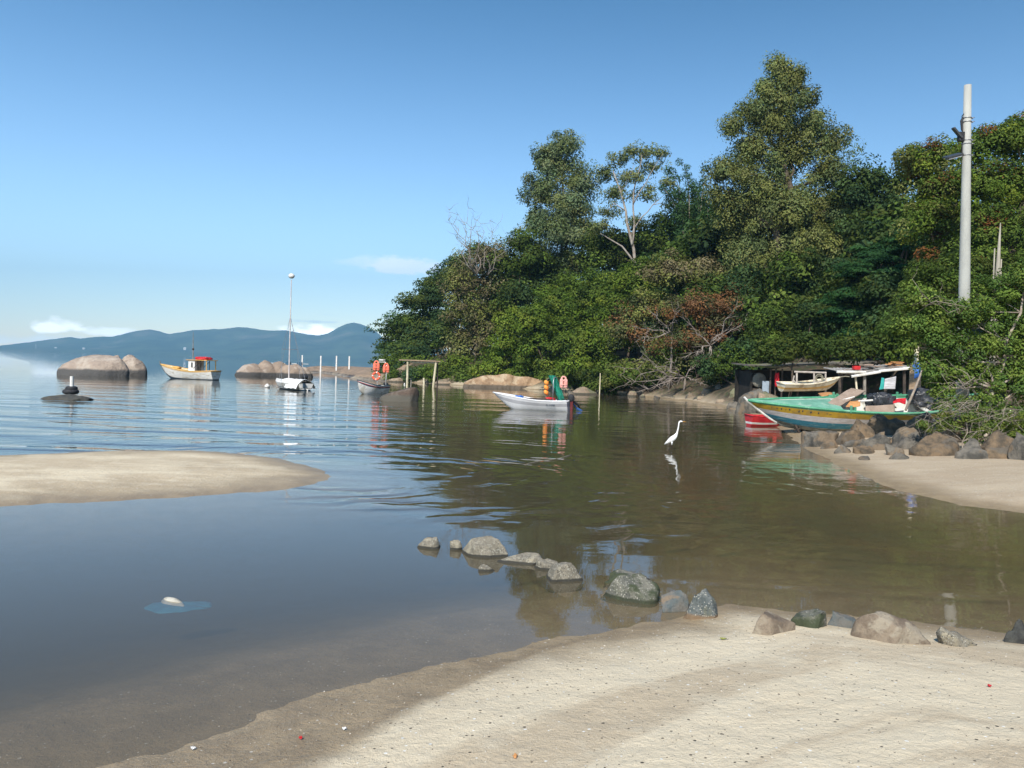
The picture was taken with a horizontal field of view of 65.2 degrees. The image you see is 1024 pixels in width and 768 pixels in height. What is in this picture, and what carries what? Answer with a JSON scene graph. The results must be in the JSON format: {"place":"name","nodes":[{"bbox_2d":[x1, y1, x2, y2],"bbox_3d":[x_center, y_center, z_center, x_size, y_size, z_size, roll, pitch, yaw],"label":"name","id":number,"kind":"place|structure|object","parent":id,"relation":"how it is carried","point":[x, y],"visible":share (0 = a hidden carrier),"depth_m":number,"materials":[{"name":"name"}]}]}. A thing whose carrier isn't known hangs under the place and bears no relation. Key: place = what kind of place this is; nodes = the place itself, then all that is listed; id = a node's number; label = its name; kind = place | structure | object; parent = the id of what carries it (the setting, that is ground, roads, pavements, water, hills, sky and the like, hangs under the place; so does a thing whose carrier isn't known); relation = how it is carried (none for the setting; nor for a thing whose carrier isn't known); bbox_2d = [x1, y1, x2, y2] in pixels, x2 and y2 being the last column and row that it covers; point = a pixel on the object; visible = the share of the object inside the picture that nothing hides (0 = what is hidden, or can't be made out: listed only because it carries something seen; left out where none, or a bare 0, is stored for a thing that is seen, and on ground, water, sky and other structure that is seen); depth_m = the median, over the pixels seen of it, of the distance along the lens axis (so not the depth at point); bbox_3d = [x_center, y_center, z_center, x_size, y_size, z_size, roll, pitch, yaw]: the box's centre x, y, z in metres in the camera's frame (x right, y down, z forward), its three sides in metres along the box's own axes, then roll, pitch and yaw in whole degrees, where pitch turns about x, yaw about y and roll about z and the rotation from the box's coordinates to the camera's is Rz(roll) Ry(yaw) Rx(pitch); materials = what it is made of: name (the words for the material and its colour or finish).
{"place":"outdoors","nodes":[
{"label":"outdoors","id":0,"kind":"place"},
{"bbox_2d":[0,323,446,361],"bbox_3d":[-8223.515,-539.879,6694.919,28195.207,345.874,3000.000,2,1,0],"label":"hills","id":1,"kind":"structure","parent":0,"point":[354,341],"depth_m":5891.10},
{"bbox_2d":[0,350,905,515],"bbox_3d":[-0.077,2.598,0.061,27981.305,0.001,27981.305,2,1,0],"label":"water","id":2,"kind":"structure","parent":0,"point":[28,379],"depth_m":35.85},
{"bbox_2d":[57,354,129,376],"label":"rock","id":3,"kind":"object","parent":2,"relation":"in","point":[99,365],"visible":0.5,"depth_m":90.62,"materials":[{"name":"stone"}]},
{"bbox_2d":[115,355,146,375],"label":"rock","id":4,"kind":"object","parent":2,"relation":"in","point":[136,366],"visible":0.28,"depth_m":97.42,"materials":[{"name":"stone"}]},
{"bbox_2d":[144,601,211,613],"bbox_3d":[-3.518,2.342,8.432,0.676,0.029,0.405,1,1,-13],"label":"plastic sheet","id":5,"kind":"object","parent":2,"relation":"on","point":[159,607],"visible":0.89,"depth_m":8.38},
{"bbox_2d":[159,344,220,379],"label":"fishing boat","id":6,"kind":"object","parent":2,"relation":"on","point":[195,370],"visible":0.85,"depth_m":88.38,"materials":[{"name":"white wood"}]},
{"bbox_2d":[235,360,312,376],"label":"rock","id":7,"kind":"object","parent":2,"relation":"in","point":[265,368],"visible":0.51,"depth_m":114.04,"materials":[{"name":"stone"}]},
{"bbox_2d":[275,273,314,390],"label":"sailboat","id":8,"kind":"object","parent":2,"relation":"on","point":[288,383],"visible":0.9,"depth_m":67.30,"materials":[{"name":"white paint"}]},
{"bbox_2d":[357,359,390,393],"bbox_3d":[-11.123,-0.539,63.877,1.303,2.930,3.284,3,2,37],"label":"rowing boat","id":9,"kind":"object","parent":2,"relation":"on","point":[368,388],"visible":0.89,"depth_m":63.41,"materials":[{"name":"white paint"}]},
{"bbox_2d":[379,387,418,401],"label":"rock","id":10,"kind":"object","parent":2,"relation":"in","point":[410,394],"visible":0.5,"depth_m":52.86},
{"bbox_2d":[416,537,439,554],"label":"rock","id":11,"kind":"object","parent":2,"relation":"in","point":[428,546],"visible":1,"depth_m":11.21,"materials":[{"name":"stone"}]},
{"bbox_2d":[461,536,507,569],"bbox_3d":[-0.386,2.310,10.945,0.696,0.456,0.362,2,1,16],"label":"rock","id":12,"kind":"object","parent":2,"relation":"in","point":[489,551],"visible":0.84,"depth_m":10.84,"materials":[{"name":"stone"}]},
{"bbox_2d":[497,552,540,568],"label":"rock","id":13,"kind":"object","parent":2,"relation":"in","point":[526,560],"visible":0.87,"depth_m":10.51,"materials":[{"name":"stone"}]},
{"bbox_2d":[493,377,579,410],"bbox_3d":[1.353,0.722,47.673,5.236,2.347,1.672,2,1,17],"label":"motorboat","id":14,"kind":"object","parent":2,"relation":"on","point":[511,401],"visible":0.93,"depth_m":47.05,"materials":[{"name":"plastic"}]},
{"bbox_2d":[533,557,557,578],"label":"rock","id":15,"kind":"object","parent":2,"relation":"in","point":[541,568],"visible":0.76,"depth_m":10.25,"materials":[{"name":"stone"}]},
{"bbox_2d":[0,327,1023,767],"bbox_3d":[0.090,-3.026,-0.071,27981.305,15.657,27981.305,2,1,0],"label":"ground","id":16,"kind":"structure","parent":0,"point":[288,569],"depth_m":9.49,"materials":[{"name":"sand"}]},
{"bbox_2d":[367,339,441,372],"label":"broad tree","id":17,"kind":"object","parent":16,"relation":"on","point":[401,351],"visible":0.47,"depth_m":114.13,"materials":[{"name":"green plant"}]},
{"bbox_2d":[381,312,431,352],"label":"undergrowth tree","id":18,"kind":"object","parent":16,"relation":"on","point":[398,328],"visible":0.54,"depth_m":116.81,"materials":[{"name":"green plant"}]},
{"bbox_2d":[382,363,433,381],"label":"shrub","id":19,"kind":"object","parent":16,"relation":"on","point":[396,373],"visible":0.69,"depth_m":103.65,"materials":[{"name":"green plant"}]},
{"bbox_2d":[364,268,468,355],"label":"broad tree","id":20,"kind":"object","parent":16,"relation":"on","point":[425,303],"visible":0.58,"depth_m":117.69,"materials":[{"name":"green plant"}]},
{"bbox_2d":[426,302,461,355],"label":"undergrowth tree","id":21,"kind":"object","parent":16,"relation":"on","point":[439,328],"visible":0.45,"depth_m":110.04,"materials":[{"name":"green plant"}]},
{"bbox_2d":[415,353,474,382],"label":"shrub","id":22,"kind":"object","parent":16,"relation":"on","point":[455,362],"visible":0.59,"depth_m":100.39,"materials":[{"name":"green plant"}]},
{"bbox_2d":[412,240,492,348],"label":"broad tree","id":23,"kind":"object","parent":16,"relation":"on","point":[437,268],"visible":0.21,"depth_m":124.31,"materials":[{"name":"green plant"}]},
{"bbox_2d":[432,197,518,362],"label":"dead topped tree","id":24,"kind":"object","parent":16,"relation":"on","point":[457,283],"visible":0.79,"depth_m":103.45,"materials":[{"name":"green plant"}]},
{"bbox_2d":[465,305,538,376],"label":"shrub","id":25,"kind":"object","parent":16,"relation":"on","point":[503,350],"visible":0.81,"depth_m":92.76,"materials":[{"name":"green plant"}]},
{"bbox_2d":[463,374,541,388],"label":"rock","id":26,"kind":"structure","parent":16,"relation":"on","point":[501,381],"depth_m":90.22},
{"bbox_2d":[0,589,1020,767],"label":"shell grit","id":27,"kind":"object","parent":16,"relation":"on","point":[619,686],"visible":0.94,"depth_m":6.10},
{"bbox_2d":[4,586,1020,767],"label":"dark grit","id":28,"kind":"object","parent":16,"relation":"on","point":[623,703],"visible":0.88,"depth_m":5.90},
{"bbox_2d":[496,278,545,343],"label":"undergrowth tree","id":29,"kind":"object","parent":16,"relation":"on","point":[518,291],"visible":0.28,"depth_m":100.49,"materials":[{"name":"green plant"}]},
{"bbox_2d":[478,228,581,316],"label":"broad tree","id":30,"kind":"object","parent":16,"relation":"on","point":[527,264],"visible":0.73,"depth_m":102.68,"materials":[{"name":"green plant"}]},
{"bbox_2d":[509,300,584,375],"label":"shrub","id":31,"kind":"object","parent":16,"relation":"on","point":[553,338],"visible":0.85,"depth_m":89.71,"materials":[{"name":"green plant"}]},
{"bbox_2d":[534,365,582,389],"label":"shrub","id":32,"kind":"object","parent":16,"relation":"on","point":[572,381],"visible":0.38,"depth_m":85.44,"materials":[{"name":"green plant"}]},
{"bbox_2d":[513,128,608,350],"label":"eucalyptus","id":33,"kind":"object","parent":16,"relation":"on","point":[563,227],"visible":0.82,"depth_m":104.12,"materials":[{"name":"green plant"}]},
{"bbox_2d":[542,562,582,592],"bbox_3d":[0.599,2.386,9.813,0.462,0.414,0.383,3,2,44],"label":"rock","id":34,"kind":"object","parent":16,"relation":"on","point":[563,577],"visible":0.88,"depth_m":9.71,"materials":[{"name":"stone"}]},
{"bbox_2d":[532,266,607,330],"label":"shrub","id":35,"kind":"object","parent":16,"relation":"on","point":[563,300],"visible":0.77,"depth_m":93.32,"materials":[{"name":"green plant"}]},
{"bbox_2d":[548,320,636,387],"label":"shrub","id":36,"kind":"object","parent":16,"relation":"on","point":[592,346],"visible":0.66,"depth_m":82.43,"materials":[{"name":"green plant"}]},
{"bbox_2d":[572,366,637,394],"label":"shrub","id":37,"kind":"object","parent":16,"relation":"on","point":[592,375],"visible":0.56,"depth_m":79.24,"materials":[{"name":"green plant"}]},
{"bbox_2d":[586,256,664,361],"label":"shrub","id":38,"kind":"object","parent":16,"relation":"on","point":[623,286],"visible":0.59,"depth_m":86.80,"materials":[{"name":"green plant"}]},
{"bbox_2d":[600,573,659,607],"bbox_3d":[1.347,2.405,9.122,0.674,0.459,0.436,2,2,31],"label":"rock","id":39,"kind":"object","parent":16,"relation":"on","point":[638,590],"visible":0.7,"depth_m":8.99,"materials":[{"name":"stone"}]},
{"bbox_2d":[587,138,677,262],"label":"eucalyptus","id":40,"kind":"object","parent":16,"relation":"on","point":[618,192],"visible":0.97,"depth_m":99.03,"materials":[{"name":"green plant"}]},
{"bbox_2d":[564,186,723,337],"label":"broad tree","id":41,"kind":"object","parent":16,"relation":"on","point":[599,247],"visible":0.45,"depth_m":102.24,"materials":[{"name":"green plant"}]},
{"bbox_2d":[597,347,692,392],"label":"shrub","id":42,"kind":"object","parent":16,"relation":"on","point":[614,373],"visible":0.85,"depth_m":75.61,"materials":[{"name":"green plant"}]},
{"bbox_2d":[595,285,696,389],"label":"shrub","id":43,"kind":"object","parent":16,"relation":"on","point":[650,307],"visible":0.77,"depth_m":77.69,"materials":[{"name":"green plant"}]},
{"bbox_2d":[622,249,685,343],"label":"undergrowth tree","id":44,"kind":"object","parent":16,"relation":"on","point":[658,288],"visible":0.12,"depth_m":86.81,"materials":[{"name":"green plant"}]},
{"bbox_2d":[608,351,705,391],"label":"bare branches","id":45,"kind":"object","parent":16,"relation":"on","point":[678,378],"visible":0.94,"depth_m":71.03,"materials":[{"name":"grey plant"}]},
{"bbox_2d":[627,352,701,386],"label":"shrub","id":46,"kind":"object","parent":16,"relation":"on","point":[649,382],"visible":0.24,"depth_m":76.01,"materials":[{"name":"green plant"}]},
{"bbox_2d":[661,590,689,612],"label":"rock","id":47,"kind":"object","parent":16,"relation":"on","point":[674,601],"visible":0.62,"depth_m":8.65,"materials":[{"name":"stone"}]},
{"bbox_2d":[657,280,707,336],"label":"undergrowth tree","id":48,"kind":"object","parent":16,"relation":"on","point":[677,288],"visible":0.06,"depth_m":84.68,"materials":[{"name":"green plant"}]},
{"bbox_2d":[651,334,722,378],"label":"shrub","id":49,"kind":"object","parent":16,"relation":"on","point":[692,356],"visible":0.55,"depth_m":74.06,"materials":[{"name":"green plant"}]},
{"bbox_2d":[658,158,715,240],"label":"tree","id":50,"kind":"object","parent":16,"relation":"on","point":[696,211],"visible":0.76,"depth_m":96.20,"materials":[{"name":"green plant"}]},
{"bbox_2d":[651,230,734,336],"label":"undergrowth tree","id":51,"kind":"object","parent":16,"relation":"on","point":[677,246],"visible":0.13,"depth_m":87.96,"materials":[{"name":"green plant"}]},
{"bbox_2d":[683,588,717,619],"bbox_3d":[1.957,2.468,8.349,0.398,0.643,0.276,1,1,-11],"label":"rock","id":52,"kind":"object","parent":16,"relation":"on","point":[702,605],"visible":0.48,"depth_m":8.28,"materials":[{"name":"grey stone"}]},
{"bbox_2d":[635,247,769,329],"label":"tree","id":53,"kind":"object","parent":16,"relation":"on","point":[679,270],"visible":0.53,"depth_m":80.91,"materials":[{"name":"green plant"}]},
{"bbox_2d":[660,282,751,385],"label":"shrub","id":54,"kind":"object","parent":16,"relation":"on","point":[698,307],"visible":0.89,"depth_m":72.75,"materials":[{"name":"brown plant"}]},
{"bbox_2d":[677,272,742,352],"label":"undergrowth tree","id":55,"kind":"object","parent":16,"relation":"on","point":[710,285],"visible":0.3,"depth_m":78.19,"materials":[{"name":"green plant"}]},
{"bbox_2d":[678,212,768,340],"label":"undergrowth tree","id":56,"kind":"object","parent":16,"relation":"on","point":[706,237],"visible":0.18,"depth_m":84.35,"materials":[{"name":"green plant"}]},
{"bbox_2d":[689,330,765,384],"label":"shrub","id":57,"kind":"object","parent":16,"relation":"on","point":[714,364],"visible":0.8,"depth_m":65.27,"materials":[{"name":"green plant"}]},
{"bbox_2d":[701,261,775,350],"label":"undergrowth tree","id":58,"kind":"object","parent":16,"relation":"on","point":[740,279],"visible":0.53,"depth_m":74.32,"materials":[{"name":"green plant"}]},
{"bbox_2d":[735,388,762,412],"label":"shore rock","id":59,"kind":"object","parent":16,"relation":"on","point":[743,406],"visible":0.33,"depth_m":50.89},
{"bbox_2d":[744,414,778,426],"bbox_3d":[12.397,1.796,39.050,1.844,0.719,1.150,2,1,-8],"label":"rowing boat","id":60,"kind":"object","parent":16,"relation":"on","point":[756,420],"visible":0.66,"depth_m":38.63,"materials":[{"name":"red paint"}]},
{"bbox_2d":[738,305,794,369],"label":"undergrowth tree","id":61,"kind":"object","parent":16,"relation":"on","point":[754,324],"visible":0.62,"depth_m":65.54,"materials":[{"name":"green plant"}]},
{"bbox_2d":[752,610,795,635],"bbox_3d":[2.494,2.411,7.707,0.385,0.424,0.372,3,2,35],"label":"rock","id":62,"kind":"object","parent":16,"relation":"on","point":[768,623],"visible":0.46,"depth_m":7.64,"materials":[{"name":"brown stone"}]},
{"bbox_2d":[698,49,865,303],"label":"eucalyptus","id":63,"kind":"object","parent":16,"relation":"on","point":[765,117],"visible":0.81,"depth_m":78.77,"materials":[{"name":"green plant"}]},
{"bbox_2d":[738,246,830,345],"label":"undergrowth tree","id":64,"kind":"object","parent":16,"relation":"on","point":[797,268],"visible":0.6,"depth_m":70.26,"materials":[{"name":"green plant"}]},
{"bbox_2d":[750,332,835,396],"bbox_3d":[18.721,-0.500,53.253,5.982,5.919,3.264,2,1,0],"label":"shrub","id":65,"kind":"object","parent":16,"relation":"on","point":[781,351],"visible":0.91,"depth_m":52.53,"materials":[{"name":"green plant"}]},
{"bbox_2d":[782,300,834,361],"bbox_3d":[23.915,-3.628,63.985,4.106,6.217,4.260,1,1,-12],"label":"undergrowth tree","id":66,"kind":"object","parent":16,"relation":"on","point":[810,327],"visible":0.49,"depth_m":63.32,"materials":[{"name":"green plant"}]},
{"bbox_2d":[791,608,826,628],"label":"rock","id":67,"kind":"object","parent":16,"relation":"on","point":[816,618],"visible":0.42,"depth_m":7.92,"materials":[{"name":"stone"}]},
{"bbox_2d":[781,254,851,333],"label":"undergrowth tree","id":68,"kind":"object","parent":16,"relation":"on","point":[812,286],"visible":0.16,"depth_m":69.96,"materials":[{"name":"green plant"}]},
{"bbox_2d":[731,358,905,401],"bbox_3d":[21.840,0.047,55.749,12.067,4.293,4.304,2,1,0],"label":"boat shed","id":69,"kind":"object","parent":16,"relation":"on","point":[743,381],"visible":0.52,"depth_m":56.44,"materials":[{"name":"brown wood"}]},
{"bbox_2d":[800,430,838,446],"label":"boulder","id":70,"kind":"object","parent":16,"relation":"on","point":[814,439],"visible":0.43,"depth_m":28.45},
{"bbox_2d":[827,611,855,628],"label":"rock","id":71,"kind":"object","parent":16,"relation":"on","point":[837,619],"visible":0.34,"depth_m":8.03,"materials":[{"name":"stone"}]},
{"bbox_2d":[816,271,881,358],"bbox_3d":[26.616,-4.795,61.378,5.464,8.174,7.276,2,1,-1],"label":"undergrowth tree","id":72,"kind":"object","parent":16,"relation":"on","point":[832,287],"visible":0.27,"depth_m":61.57,"materials":[{"name":"green plant"}]},
{"bbox_2d":[809,333,912,392],"bbox_3d":[22.756,-0.607,51.051,7.855,6.189,3.173,2,1,0],"label":"shrub","id":73,"kind":"object","parent":16,"relation":"on","point":[839,347],"visible":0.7,"depth_m":50.53,"materials":[{"name":"green plant"}]},
{"bbox_2d":[744,392,985,430],"bbox_3d":[15.060,1.187,34.393,10.130,1.684,2.584,-2,15,3],"label":"fishing boat","id":74,"kind":"object","parent":16,"relation":"on","point":[818,413],"visible":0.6,"depth_m":34.07,"materials":[{"name":"paint"}]},
{"bbox_2d":[828,388,865,405],"bbox_3d":[14.447,0.602,34.713,2.321,0.839,0.639,1,2,-39],"label":"cardboard","id":75,"kind":"object","parent":74,"relation":"on","point":[840,400],"visible":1,"depth_m":34.78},
{"bbox_2d":[865,392,896,407],"bbox_3d":[15.980,0.745,34.704,1.107,0.832,1.050,2,1,0],"label":"bag","id":76,"kind":"object","parent":74,"relation":"in","point":[881,398],"visible":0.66,"depth_m":34.34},
{"bbox_2d":[907,387,947,406],"bbox_3d":[18.063,0.611,34.696,1.764,0.911,1.034,2,1,0],"label":"bag","id":77,"kind":"object","parent":74,"relation":"in","point":[919,394],"visible":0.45,"depth_m":34.39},
{"bbox_2d":[824,364,909,394],"bbox_3d":[18.934,-0.011,42.839,3.872,2.324,1.918,2,1,0],"label":"lean to","id":78,"kind":"object","parent":16,"relation":"on","point":[863,372],"visible":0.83,"depth_m":42.13,"materials":[{"name":"white paint"}]},
{"bbox_2d":[834,217,913,306],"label":"undergrowth tree","id":79,"kind":"object","parent":16,"relation":"on","point":[869,240],"visible":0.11,"depth_m":72.70,"materials":[{"name":"green plant"}]},
{"bbox_2d":[858,434,890,449],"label":"boulder","id":80,"kind":"object","parent":16,"relation":"on","point":[877,441],"visible":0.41,"depth_m":26.21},
{"bbox_2d":[824,146,929,264],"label":"broad tree","id":81,"kind":"object","parent":16,"relation":"on","point":[865,186],"visible":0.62,"depth_m":76.61,"materials":[{"name":"green plant"}]},
{"bbox_2d":[847,267,916,371],"bbox_3d":[26.109,-3.921,55.122,5.679,8.289,5.475,3,2,39],"label":"undergrowth tree","id":82,"kind":"object","parent":16,"relation":"on","point":[878,288],"visible":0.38,"depth_m":55.09,"materials":[{"name":"green plant"}]},
{"bbox_2d":[827,195,936,279],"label":"undergrowth tree","id":83,"kind":"object","parent":16,"relation":"on","point":[883,216],"visible":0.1,"depth_m":73.70,"materials":[{"name":"green plant"}]},
{"bbox_2d":[813,228,957,367],"bbox_3d":[28.291,-6.164,59.866,11.335,11.142,7.592,2,1,0],"label":"layered tree","id":84,"kind":"object","parent":16,"relation":"on","point":[884,253],"visible":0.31,"depth_m":59.09,"materials":[{"name":"green plant"}]},
{"bbox_2d":[867,413,904,434],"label":"boulder","id":85,"kind":"object","parent":16,"relation":"on","point":[877,423],"visible":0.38,"depth_m":31.54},
{"bbox_2d":[850,611,930,644],"bbox_3d":[3.544,2.404,7.542,0.420,0.486,0.640,1,2,-41],"label":"rock","id":86,"kind":"object","parent":16,"relation":"on","point":[881,626],"visible":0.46,"depth_m":7.48,"materials":[{"name":"brown stone"}]},
{"bbox_2d":[891,426,921,449],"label":"boulder","id":87,"kind":"object","parent":16,"relation":"on","point":[905,439],"visible":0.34,"depth_m":26.30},
{"bbox_2d":[860,302,985,394],"bbox_3d":[25.877,-1.324,49.672,7.276,8.174,5.464,2,1,-4],"label":"undergrowth tree","id":88,"kind":"object","parent":16,"relation":"on","point":[902,357],"visible":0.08,"depth_m":49.77,"materials":[{"name":"green plant"}]},
{"bbox_2d":[909,432,959,455],"bbox_3d":[13.043,2.162,24.371,1.592,1.332,1.456,1,2,-40],"label":"boulder","id":89,"kind":"object","parent":16,"relation":"on","point":[936,444],"visible":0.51,"depth_m":24.23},
{"bbox_2d":[887,131,990,266],"bbox_3d":[27.877,-7.051,51.871,7.667,18.354,4.922,1,1,-14],"label":"broad tree","id":90,"kind":"object","parent":16,"relation":"on","point":[932,186],"visible":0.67,"depth_m":51.29,"materials":[{"name":"green plant"}]},
{"bbox_2d":[892,385,989,436],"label":"bare twigs","id":91,"kind":"object","parent":16,"relation":"on","point":[967,402],"visible":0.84,"depth_m":26.11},
{"bbox_2d":[923,415,974,441],"bbox_3d":[16.072,1.980,29.155,1.925,1.820,1.540,1,1,-13],"label":"shrub","id":92,"kind":"object","parent":16,"relation":"on","point":[950,433],"visible":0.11,"depth_m":28.53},
{"bbox_2d":[876,257,1023,442],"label":"bush","id":93,"kind":"object","parent":16,"relation":"on","point":[1003,376],"visible":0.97,"depth_m":27.24,"materials":[{"name":"green plant"}]},
{"bbox_2d":[886,243,1023,395],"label":"broad tree","id":94,"kind":"object","parent":16,"relation":"on","point":[937,275],"visible":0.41,"depth_m":43.21,"materials":[{"name":"green plant"}]},
{"bbox_2d":[936,627,976,646],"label":"rock","id":95,"kind":"object","parent":16,"relation":"on","point":[945,636],"visible":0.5,"depth_m":7.45,"materials":[{"name":"stone"}]},
{"bbox_2d":[942,84,974,413],"bbox_3d":[16.652,-4.251,29.897,1.342,13.739,0.480,2,1,0],"label":"light pole","id":96,"kind":"object","parent":16,"relation":"on","point":[964,138],"visible":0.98,"depth_m":29.72,"materials":[{"name":"concrete"}]},
{"bbox_2d":[915,408,1023,447],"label":"bush","id":97,"kind":"object","parent":16,"relation":"on","point":[969,416],"visible":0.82,"depth_m":25.47,"materials":[{"name":"green plant"}]},
{"bbox_2d":[954,438,988,458],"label":"boulder","id":98,"kind":"object","parent":16,"relation":"on","point":[971,449],"visible":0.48,"depth_m":23.30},
{"bbox_2d":[939,109,1023,405],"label":"broad tree","id":99,"kind":"object","parent":16,"relation":"on","point":[998,179],"visible":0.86,"depth_m":45.31,"materials":[{"name":"green plant"}]},
{"bbox_2d":[981,430,1013,458],"bbox_3d":[14.423,2.091,23.588,1.374,1.477,1.099,2,1,-2],"label":"boulder","id":100,"kind":"object","parent":16,"relation":"on","point":[996,444],"visible":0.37,"depth_m":23.40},
{"bbox_2d":[1004,619,1023,643],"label":"rock","id":101,"kind":"object","parent":16,"relation":"on","point":[1015,634],"visible":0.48,"depth_m":7.73,"materials":[{"name":"stone"}]},
{"bbox_2d":[1007,432,1023,459],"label":"boulder","id":102,"kind":"object","parent":16,"relation":"on","point":[1016,450],"visible":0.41,"depth_m":22.89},
{"bbox_3d":[14.528,1.073,41.026,0.280,1.761,0.087,2,1,0],"label":"trestle","id":103,"kind":"object","parent":16,"relation":"on","visible":0},
{"bbox_2d":[776,376,849,390],"bbox_3d":[15.530,-0.021,41.005,3.672,0.754,1.350,-1,6,-5],"label":"boat","id":104,"kind":"object","parent":103,"relation":"on","point":[810,385],"visible":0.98,"depth_m":40.63,"materials":[{"name":"beige paint"}]},
{"bbox_2d":[0,0,1023,349],"label":"sky","id":105,"kind":"structure","parent":0,"point":[167,166],"materials":[{"name":"blue"}]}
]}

